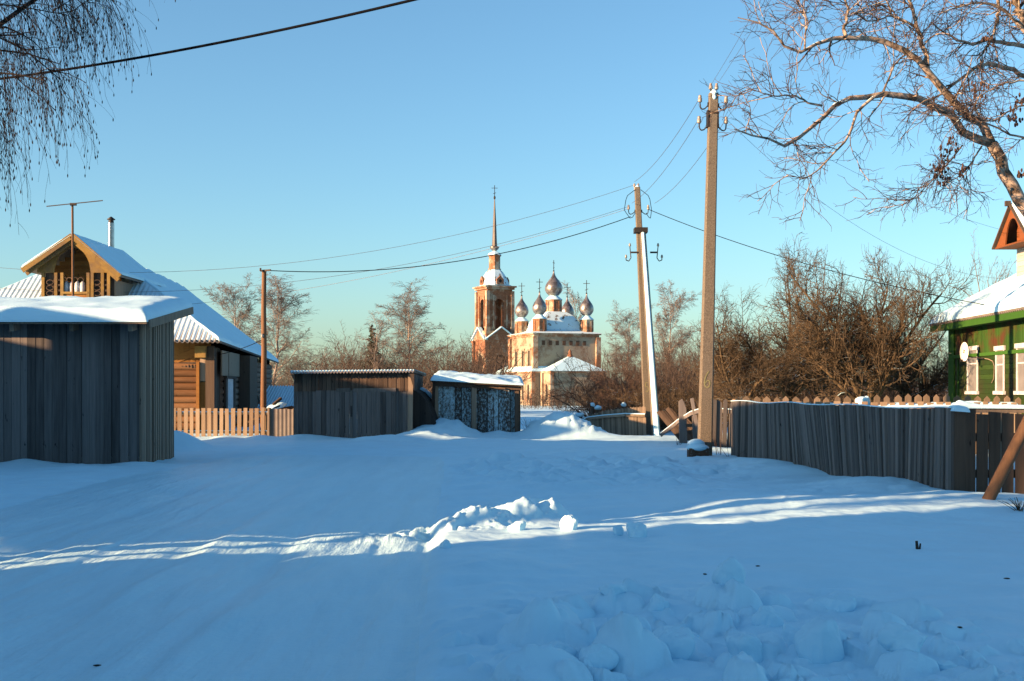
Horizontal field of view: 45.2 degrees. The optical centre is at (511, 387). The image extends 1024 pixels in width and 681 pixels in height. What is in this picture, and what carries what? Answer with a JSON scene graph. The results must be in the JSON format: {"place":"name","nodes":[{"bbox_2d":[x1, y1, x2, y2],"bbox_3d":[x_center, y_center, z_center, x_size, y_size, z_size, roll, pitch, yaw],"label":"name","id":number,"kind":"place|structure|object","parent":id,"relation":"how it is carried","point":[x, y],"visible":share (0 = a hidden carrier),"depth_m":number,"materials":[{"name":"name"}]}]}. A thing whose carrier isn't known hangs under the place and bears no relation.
{"place":"outdoors","nodes":[
{"label":"outdoors","id":0,"kind":"place"},
{"bbox_2d":[0,0,416,79],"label":"overhead cable","id":1,"kind":"object","parent":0,"point":[267,32],"visible":0.81,"depth_m":12.76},
{"bbox_2d":[0,455,443,680],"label":"road","id":2,"kind":"structure","parent":0,"point":[286,568],"depth_m":11.44,"materials":[{"name":"white snow"}]},
{"bbox_2d":[0,393,1023,680],"bbox_3d":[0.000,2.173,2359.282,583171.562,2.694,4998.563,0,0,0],"label":"ground","id":3,"kind":"structure","parent":0,"point":[504,603],"depth_m":12.17,"materials":[{"name":"white snow"}]},
{"bbox_2d":[46,200,102,295],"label":"aerial mast","id":4,"kind":"object","parent":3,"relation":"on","point":[72,205],"visible":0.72,"depth_m":43.56,"materials":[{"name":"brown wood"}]},
{"bbox_2d":[0,0,175,231],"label":"weeping birch","id":5,"kind":"object","parent":3,"relation":"on","point":[21,8],"visible":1,"depth_m":12.47,"materials":[{"name":"brown plant"}]},
{"bbox_2d":[0,295,193,463],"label":"plank shed","id":6,"kind":"structure","parent":3,"relation":"on","point":[86,380],"depth_m":27.57,"materials":[{"name":"grey wood"}]},
{"bbox_2d":[0,217,278,433],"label":"log house","id":7,"kind":"structure","parent":3,"relation":"on","point":[208,373],"depth_m":45.55,"materials":[{"name":"wood"}]},
{"bbox_2d":[228,379,232,428],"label":"door","id":8,"kind":"structure","parent":7,"relation":"in","point":[230,381],"depth_m":48.92,"materials":[{"name":"white paint"}]},
{"bbox_2d":[174,407,270,436],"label":"picket fence","id":9,"kind":"object","parent":3,"relation":"on","point":[215,413],"visible":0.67,"depth_m":41.00,"materials":[{"name":"brown wood"}]},
{"bbox_2d":[200,273,285,369],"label":"birch tree","id":10,"kind":"object","parent":3,"relation":"on","point":[239,317],"visible":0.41,"depth_m":109.40,"materials":[{"name":"brown plant"}]},
{"bbox_2d":[259,268,270,434],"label":"wooden pole","id":11,"kind":"object","parent":3,"relation":"on","point":[263,401],"visible":0.91,"depth_m":42.43,"materials":[{"name":"brown wood"}]},
{"bbox_2d":[271,216,630,271],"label":"service cable","id":12,"kind":"object","parent":11,"relation":"attached to","point":[446,262],"visible":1,"depth_m":43.50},
{"bbox_2d":[247,397,293,422],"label":"board heap","id":13,"kind":"object","parent":3,"relation":"on","point":[277,405],"visible":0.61,"depth_m":42.91,"materials":[{"name":"white snow"}]},
{"bbox_2d":[257,385,293,422],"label":"outbuilding","id":14,"kind":"structure","parent":3,"relation":"on","point":[285,393],"depth_m":59.74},
{"bbox_2d":[267,407,293,435],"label":"metal fence panel","id":15,"kind":"object","parent":3,"relation":"on","point":[282,422],"visible":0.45,"depth_m":41.00,"materials":[{"name":"beige metal"}]},
{"bbox_2d":[243,272,323,383],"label":"birch tree","id":16,"kind":"object","parent":3,"relation":"on","point":[278,324],"visible":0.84,"depth_m":104.39,"materials":[{"name":"brown plant"}]},
{"bbox_2d":[308,348,333,369],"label":"birch tree","id":17,"kind":"object","parent":3,"relation":"on","point":[324,357],"visible":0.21,"depth_m":170.09,"materials":[{"name":"brown plant"}]},
{"bbox_2d":[328,328,362,369],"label":"bare tree","id":18,"kind":"object","parent":3,"relation":"on","point":[347,351],"visible":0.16,"depth_m":119.78,"materials":[{"name":"brown plant"}]},
{"bbox_2d":[290,369,426,437],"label":"plank garage","id":19,"kind":"structure","parent":3,"relation":"on","point":[371,402],"depth_m":39.92,"materials":[{"name":"grey wood"}]},
{"bbox_2d":[316,388,350,437],"bbox_3d":[-5.804,0.858,39.926,1.140,1.685,0.037,0,0,0],"label":"door","id":20,"kind":"structure","parent":19,"relation":"in","point":[340,398],"depth_m":39.91,"materials":[{"name":"grey wood"}]},
{"bbox_2d":[353,388,395,437],"bbox_3d":[-4.483,0.858,39.926,1.420,1.685,0.037,0,0,0],"label":"door","id":21,"kind":"structure","parent":19,"relation":"in","point":[371,406],"depth_m":39.91,"materials":[{"name":"grey wood"}]},
{"bbox_2d":[355,310,392,369],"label":"birch tree","id":22,"kind":"object","parent":3,"relation":"on","point":[376,341],"visible":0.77,"depth_m":100.21,"materials":[{"name":"brown plant"}]},
{"bbox_2d":[360,325,387,369],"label":"spruce tree","id":23,"kind":"object","parent":3,"relation":"on","point":[371,339],"visible":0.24,"depth_m":103.88,"materials":[{"name":"plant"}]},
{"bbox_2d":[270,320,540,401],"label":"bare thicket","id":24,"kind":"object","parent":3,"relation":"on","point":[477,368],"visible":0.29,"depth_m":93.25,"materials":[{"name":"brown plant"}]},
{"bbox_2d":[361,277,454,376],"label":"birch tree","id":25,"kind":"object","parent":3,"relation":"on","point":[409,325],"visible":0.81,"depth_m":105.11,"materials":[{"name":"brown plant"}]},
{"bbox_2d":[413,387,437,428],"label":"lean to","id":26,"kind":"object","parent":3,"relation":"on","point":[424,412],"visible":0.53,"depth_m":40.36,"materials":[{"name":"wood"}]},
{"bbox_2d":[439,539,450,548],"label":"snow clod","id":27,"kind":"object","parent":3,"relation":"on","point":[445,544],"visible":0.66,"depth_m":12.85,"materials":[{"name":"white snow"}]},
{"bbox_2d":[430,370,523,432],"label":"snow plastered shed","id":28,"kind":"structure","parent":3,"relation":"on","point":[482,403],"depth_m":42.48,"materials":[{"name":"grey wood"}]},
{"bbox_2d":[470,185,516,371],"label":"bell tower","id":29,"kind":"structure","parent":3,"relation":"on","point":[495,304],"depth_m":243.74,"materials":[{"name":"brick"}]},
{"bbox_2d":[507,521,525,530],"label":"snow clod","id":30,"kind":"object","parent":3,"relation":"on","point":[517,525],"visible":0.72,"depth_m":14.06,"materials":[{"name":"white snow"}]},
{"bbox_2d":[529,496,547,503],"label":"snow clod","id":31,"kind":"object","parent":3,"relation":"on","point":[535,499],"visible":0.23,"depth_m":17.32,"materials":[{"name":"white snow"}]},
{"bbox_2d":[493,260,606,405],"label":"church","id":32,"kind":"structure","parent":3,"relation":"on","point":[551,330],"depth_m":216.95,"materials":[{"name":"brick"}]},
{"bbox_2d":[523,400,583,407],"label":"churchyard railing","id":33,"kind":"object","parent":3,"relation":"on","point":[551,403],"visible":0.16,"depth_m":193.08,"materials":[{"name":"black metal"}]},
{"bbox_2d":[549,640,576,655],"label":"snow clod","id":34,"kind":"object","parent":3,"relation":"on","point":[568,648],"visible":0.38,"depth_m":7.37,"materials":[{"name":"white snow"}]},
{"bbox_2d":[560,515,577,529],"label":"snow clod","id":35,"kind":"object","parent":3,"relation":"on","point":[568,522],"visible":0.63,"depth_m":14.04,"materials":[{"name":"white snow"}]},
{"bbox_2d":[559,280,581,320],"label":"birch tree","id":36,"kind":"object","parent":3,"relation":"on","point":[575,301],"visible":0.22,"depth_m":261.44,"materials":[{"name":"plant"}]},
{"bbox_2d":[534,350,628,416],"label":"dark bush","id":37,"kind":"object","parent":3,"relation":"on","point":[571,397],"visible":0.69,"depth_m":51.98,"materials":[{"name":"brown plant"}]},
{"bbox_2d":[579,643,618,669],"bbox_3d":[0.507,1.625,7.251,0.250,0.241,0.163,0,0,-13],"label":"snow clod","id":38,"kind":"object","parent":3,"relation":"on","point":[598,655],"visible":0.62,"depth_m":7.20,"materials":[{"name":"white snow"}]},
{"bbox_2d":[575,402,645,434],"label":"curved picket fence","id":39,"kind":"object","parent":3,"relation":"on","point":[623,420],"visible":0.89,"depth_m":44.37,"materials":[{"name":"wood"}]},
{"bbox_2d":[598,583,626,594],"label":"snow clod","id":40,"kind":"object","parent":3,"relation":"on","point":[607,587],"visible":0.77,"depth_m":9.21,"materials":[{"name":"white snow"}]},
{"bbox_2d":[280,378,945,409],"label":"woods","id":41,"kind":"object","parent":3,"relation":"on","point":[536,397],"visible":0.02,"depth_m":167.47,"materials":[{"name":"brown plant"}]},
{"bbox_2d":[613,525,623,535],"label":"snow clod","id":42,"kind":"object","parent":3,"relation":"on","point":[618,530],"visible":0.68,"depth_m":13.71,"materials":[{"name":"white snow"}]},
{"bbox_2d":[593,299,656,385],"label":"birch tree","id":43,"kind":"object","parent":3,"relation":"on","point":[625,335],"visible":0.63,"depth_m":110.05,"materials":[{"name":"brown plant"}]},
{"bbox_2d":[590,351,659,411],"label":"dark bush","id":44,"kind":"object","parent":3,"relation":"on","point":[616,386],"visible":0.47,"depth_m":50.13,"materials":[{"name":"brown plant"}]},
{"bbox_2d":[626,521,646,537],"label":"snow clod","id":45,"kind":"object","parent":3,"relation":"on","point":[636,529],"visible":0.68,"depth_m":13.55,"materials":[{"name":"white snow"}]},
{"bbox_2d":[627,613,651,631],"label":"snow clod","id":46,"kind":"object","parent":3,"relation":"on","point":[644,621],"visible":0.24,"depth_m":8.16,"materials":[{"name":"white snow"}]},
{"bbox_2d":[624,183,662,434],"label":"braced concrete pole","id":47,"kind":"object","parent":3,"relation":"on","point":[649,388],"visible":0.99,"depth_m":44.69,"materials":[{"name":"grey concrete"}]},
{"bbox_2d":[3,207,625,291],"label":"power line","id":48,"kind":"object","parent":47,"relation":"attached to","point":[363,271],"visible":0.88,"depth_m":45.36,"materials":[{"name":"metal"}]},
{"bbox_2d":[8,185,632,272],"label":"power line","id":49,"kind":"object","parent":47,"relation":"attached to","point":[370,251],"visible":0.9,"depth_m":45.38,"materials":[{"name":"metal"}]},
{"bbox_2d":[195,209,626,303],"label":"power line","id":50,"kind":"object","parent":47,"relation":"attached to","point":[426,264],"visible":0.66,"depth_m":49.08,"materials":[{"name":"metal"}]},
{"bbox_2d":[648,209,984,304],"bbox_3d":[9.448,-4.370,39.791,0.026,4.321,13.697,0,0,-41],"label":"service cable","id":51,"kind":"object","parent":47,"relation":"attached to","point":[818,267],"visible":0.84,"depth_m":39.12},
{"bbox_2d":[564,321,733,415],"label":"bare thicket","id":52,"kind":"object","parent":3,"relation":"on","point":[671,371],"visible":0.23,"depth_m":65.37,"materials":[{"name":"brown plant"}]},
{"bbox_2d":[578,371,728,430],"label":"undergrowth","id":53,"kind":"object","parent":3,"relation":"on","point":[673,405],"visible":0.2,"depth_m":47.95,"materials":[{"name":"brown plant"}]},
{"bbox_2d":[648,593,669,610],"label":"snow clod","id":54,"kind":"object","parent":3,"relation":"on","point":[657,602],"visible":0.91,"depth_m":9.04,"materials":[{"name":"white snow"}]},
{"bbox_2d":[633,279,701,369],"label":"birch tree","id":55,"kind":"object","parent":3,"relation":"on","point":[677,306],"visible":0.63,"depth_m":104.83,"materials":[{"name":"brown plant"}]},
{"bbox_2d":[659,626,695,659],"bbox_3d":[1.022,1.613,7.662,0.232,0.231,0.221,0,0,0],"label":"snow clod","id":56,"kind":"object","parent":3,"relation":"on","point":[678,641],"visible":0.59,"depth_m":7.57,"materials":[{"name":"white snow"}]},
{"bbox_2d":[657,398,730,447],"bbox_3d":[5.677,1.106,36.148,1.571,1.592,4.595,0,0,-11],"label":"broken fence","id":57,"kind":"object","parent":3,"relation":"on","point":[686,426],"visible":0.57,"depth_m":36.45,"materials":[{"name":"brown wood"}]},
{"bbox_2d":[686,439,708,456],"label":"snow capped block","id":58,"kind":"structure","parent":3,"relation":"on","point":[696,447],"depth_m":28.90,"materials":[{"name":"white snow"}]},
{"bbox_2d":[697,83,727,455],"bbox_3d":[4.830,-2.615,29.600,0.752,9.429,0.280,0,0,0],"label":"concrete pole","id":59,"kind":"object","parent":3,"relation":"on","point":[705,412],"visible":0.86,"depth_m":29.48,"materials":[{"name":"grey concrete"}]},
{"bbox_2d":[634,122,696,201],"bbox_3d":[4.445,-6.539,37.280,0.014,0.414,15.401,0,0,0],"label":"power line","id":60,"kind":"object","parent":59,"relation":"attached to","point":[672,159],"visible":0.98,"depth_m":33.90,"materials":[{"name":"metal"}]},
{"bbox_2d":[634,101,697,181],"bbox_3d":[4.505,-7.230,37.290,0.014,0.615,15.421,0,0,0],"label":"power line","id":61,"kind":"object","parent":59,"relation":"attached to","point":[672,140],"visible":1,"depth_m":34.22,"materials":[{"name":"metal"}]},
{"bbox_2d":[657,124,722,201],"bbox_3d":[5.190,-6.535,37.280,0.014,0.422,15.401,0,0,0],"label":"power line","id":62,"kind":"object","parent":59,"relation":"attached to","point":[692,166],"visible":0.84,"depth_m":35.22,"materials":[{"name":"metal"}]},
{"bbox_2d":[712,0,760,82],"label":"power line","id":63,"kind":"object","parent":59,"relation":"attached to","point":[736,42],"visible":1,"depth_m":25.03,"materials":[{"name":"metal"}]},
{"bbox_2d":[718,0,770,82],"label":"power line","id":64,"kind":"object","parent":59,"relation":"attached to","point":[745,40],"visible":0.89,"depth_m":24.77,"materials":[{"name":"metal"}]},
{"bbox_2d":[726,3,810,118],"bbox_3d":[4.429,-6.314,11.790,0.008,0.580,35.610,0,0,2],"label":"power line","id":65,"kind":"object","parent":59,"relation":"attached to","point":[770,60],"visible":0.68,"depth_m":23.32,"materials":[{"name":"metal"}]},
{"bbox_2d":[729,100,996,228],"bbox_3d":[10.415,-5.844,33.790,13.475,2.226,0.008,0,0,-39],"label":"house wire","id":66,"kind":"object","parent":59,"relation":"attached to","point":[855,172],"visible":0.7,"depth_m":32.65,"materials":[{"name":"metal"}]},
{"bbox_2d":[728,121,1002,278],"bbox_3d":[10.216,-4.900,33.789,13.171,3.127,0.008,0,0,-40],"label":"house wire","id":67,"kind":"object","parent":59,"relation":"attached to","point":[851,222],"visible":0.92,"depth_m":32.79,"materials":[{"name":"metal"}]},
{"bbox_2d":[712,556,745,584],"bbox_3d":[1.675,1.439,9.493,0.263,0.275,0.175,0,0,0],"label":"snow clod","id":68,"kind":"object","parent":3,"relation":"on","point":[728,569],"visible":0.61,"depth_m":9.42,"materials":[{"name":"white snow"}]},
{"bbox_2d":[677,281,809,422],"bbox_3d":[6.971,-0.715,38.839,4.485,5.364,4.291,0,0,-34],"label":"fruit tree","id":69,"kind":"object","parent":3,"relation":"on","point":[733,379],"visible":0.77,"depth_m":38.54,"materials":[{"name":"brown plant"}]},
{"bbox_2d":[725,630,762,662],"bbox_3d":[1.460,1.652,7.687,0.281,0.255,0.210,0,0,-43],"label":"snow clod","id":70,"kind":"object","parent":3,"relation":"on","point":[738,642],"visible":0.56,"depth_m":7.60,"materials":[{"name":"white snow"}]},
{"bbox_2d":[751,605,783,626],"bbox_3d":[1.790,1.639,8.595,0.190,0.229,0.172,0,0,-32],"label":"snow clod","id":71,"kind":"object","parent":3,"relation":"on","point":[768,615],"visible":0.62,"depth_m":8.55,"materials":[{"name":"white snow"}]},
{"bbox_2d":[692,243,904,434],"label":"fruit tree","id":72,"kind":"object","parent":3,"relation":"on","point":[799,384],"visible":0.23,"depth_m":40.69,"materials":[{"name":"brown plant"}]},
{"bbox_2d":[663,329,947,425],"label":"bare thicket","id":73,"kind":"object","parent":3,"relation":"on","point":[823,398],"visible":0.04,"depth_m":52.25,"materials":[{"name":"brown plant"}]},
{"bbox_2d":[794,617,843,663],"bbox_3d":[1.915,1.659,7.674,0.301,0.452,0.287,0,0,0],"label":"snow clod","id":74,"kind":"object","parent":3,"relation":"on","point":[817,640],"visible":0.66,"depth_m":7.57,"materials":[{"name":"white snow"}]},
{"bbox_2d":[813,593,856,611],"bbox_3d":[2.464,1.667,9.366,0.322,0.186,0.203,0,0,0],"label":"snow clod","id":75,"kind":"object","parent":3,"relation":"on","point":[841,602],"visible":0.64,"depth_m":9.32,"materials":[{"name":"white snow"}]},
{"bbox_2d":[731,399,953,489],"bbox_3d":[6.107,1.140,24.508,0.485,1.722,10.732,0,0,-8],"label":"slatted fence","id":76,"kind":"object","parent":3,"relation":"on","point":[858,440],"visible":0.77,"depth_m":22.64,"materials":[{"name":"grey wood"}]},
{"bbox_2d":[697,0,1023,230],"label":"overhanging tree","id":77,"kind":"object","parent":3,"relation":"on","point":[1003,171],"visible":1,"depth_m":14.62,"materials":[{"name":"brown plant"}]},
{"bbox_2d":[855,396,870,404],"bbox_3d":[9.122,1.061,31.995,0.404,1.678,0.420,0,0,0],"label":"snowy stump","id":78,"kind":"object","parent":3,"relation":"on","point":[860,400],"visible":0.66,"depth_m":31.86,"materials":[{"name":"white snow"}]},
{"bbox_2d":[762,232,979,402],"bbox_3d":[11.015,-1.365,38.443,6.281,7.067,6.068,0,0,9],"label":"fruit tree","id":79,"kind":"object","parent":3,"relation":"on","point":[893,346],"visible":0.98,"depth_m":37.62,"materials":[{"name":"brown plant"}]},
{"bbox_2d":[743,394,1021,413],"bbox_3d":[10.066,1.058,33.042,7.757,1.777,0.085,0,0,0],"label":"pointed picket fence","id":80,"kind":"object","parent":3,"relation":"on","point":[898,398],"visible":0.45,"depth_m":33.00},
{"bbox_2d":[765,401,1017,432],"bbox_3d":[9.281,1.139,31.055,7.014,1.603,0.130,0,0,0],"label":"flat picket fence","id":81,"kind":"object","parent":3,"relation":"on","point":[908,404],"visible":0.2,"depth_m":31.00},
{"bbox_2d":[877,621,927,651],"bbox_3d":[2.355,1.516,7.400,0.281,0.208,0.182,0,0,28],"label":"snow clod","id":82,"kind":"object","parent":3,"relation":"on","point":[893,636],"visible":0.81,"depth_m":7.34,"materials":[{"name":"white snow"}]},
{"bbox_2d":[877,301,953,401],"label":"fruit tree","id":83,"kind":"object","parent":3,"relation":"on","point":[936,377],"visible":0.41,"depth_m":42.30,"materials":[{"name":"brown plant"}]},
{"bbox_2d":[915,541,920,548],"bbox_3d":[4.230,1.657,12.796,0.061,0.118,0.035,0,0,0],"label":"twig stub","id":84,"kind":"object","parent":3,"relation":"on","point":[917,546],"visible":0.59,"depth_m":12.79,"materials":[{"name":"black wood"}]},
{"bbox_2d":[937,660,956,670],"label":"snow clod","id":85,"kind":"object","parent":3,"relation":"on","point":[944,664],"visible":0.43,"depth_m":7.28,"materials":[{"name":"white snow"}]},
{"bbox_2d":[929,201,1023,413],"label":"green house","id":86,"kind":"structure","parent":3,"relation":"on","point":[992,328],"depth_m":35.92,"materials":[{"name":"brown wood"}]},
{"bbox_2d":[964,346,978,393],"bbox_3d":[13.907,-0.518,37.172,0.075,1.453,1.210,0,0,4],"label":"window","id":87,"kind":"structure","parent":86,"relation":"in","point":[972,363],"depth_m":37.17,"materials":[{"name":"white paint"}]},
{"bbox_2d":[960,342,983,361],"bbox_3d":[13.528,-1.045,36.260,0.767,0.587,0.602,0,0,0],"label":"satellite dish","id":88,"kind":"object","parent":86,"relation":"attached to","point":[964,356],"visible":1,"depth_m":36.33,"materials":[{"name":"metal"}]},
{"bbox_2d":[984,358,994,382],"bbox_3d":[13.816,-0.496,35.611,0.028,0.750,1.024,0,0,4],"label":"wall conduit","id":89,"kind":"object","parent":86,"relation":"attached to","point":[994,369],"depth_m":35.16,"materials":[{"name":"beige plastic"}]},
{"bbox_2d":[993,345,1005,394],"bbox_3d":[13.741,-0.484,34.657,0.075,1.371,0.899,0,0,4],"label":"window","id":90,"kind":"structure","parent":86,"relation":"in","point":[999,359],"depth_m":34.61,"materials":[{"name":"white paint"}]},
{"bbox_2d":[1013,343,1023,394],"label":"window","id":91,"kind":"structure","parent":86,"relation":"in","point":[1019,356],"depth_m":32.99,"materials":[{"name":"white paint"}]},
{"bbox_2d":[945,230,1016,341],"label":"bare tree","id":92,"kind":"object","parent":3,"relation":"on","point":[1001,274],"visible":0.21,"depth_m":54.80,"materials":[{"name":"brown plant"}]},
{"bbox_2d":[949,405,1023,493],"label":"board fence","id":93,"kind":"object","parent":3,"relation":"on","point":[978,438],"visible":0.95,"depth_m":19.15,"materials":[{"name":"wood"}]},
{"bbox_2d":[954,400,1023,460],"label":"snowy rail","id":94,"kind":"object","parent":3,"relation":"on","point":[1003,408],"visible":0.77,"depth_m":22.94,"materials":[{"name":"white snow"}]},
{"bbox_2d":[982,416,1023,499],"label":"propped pole","id":95,"kind":"object","parent":3,"relation":"on","point":[1000,475],"depth_m":17.33,"materials":[{"name":"brown wood"}]},
{"bbox_2d":[999,497,1023,511],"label":"dry weed","id":96,"kind":"object","parent":3,"relation":"on","point":[1018,506],"visible":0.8,"depth_m":16.20,"materials":[{"name":"brown plant"}]},
{"bbox_2d":[0,0,1023,387],"label":"sky","id":97,"kind":"structure","parent":0,"point":[398,125],"materials":[{"name":"blue"}]}
]}

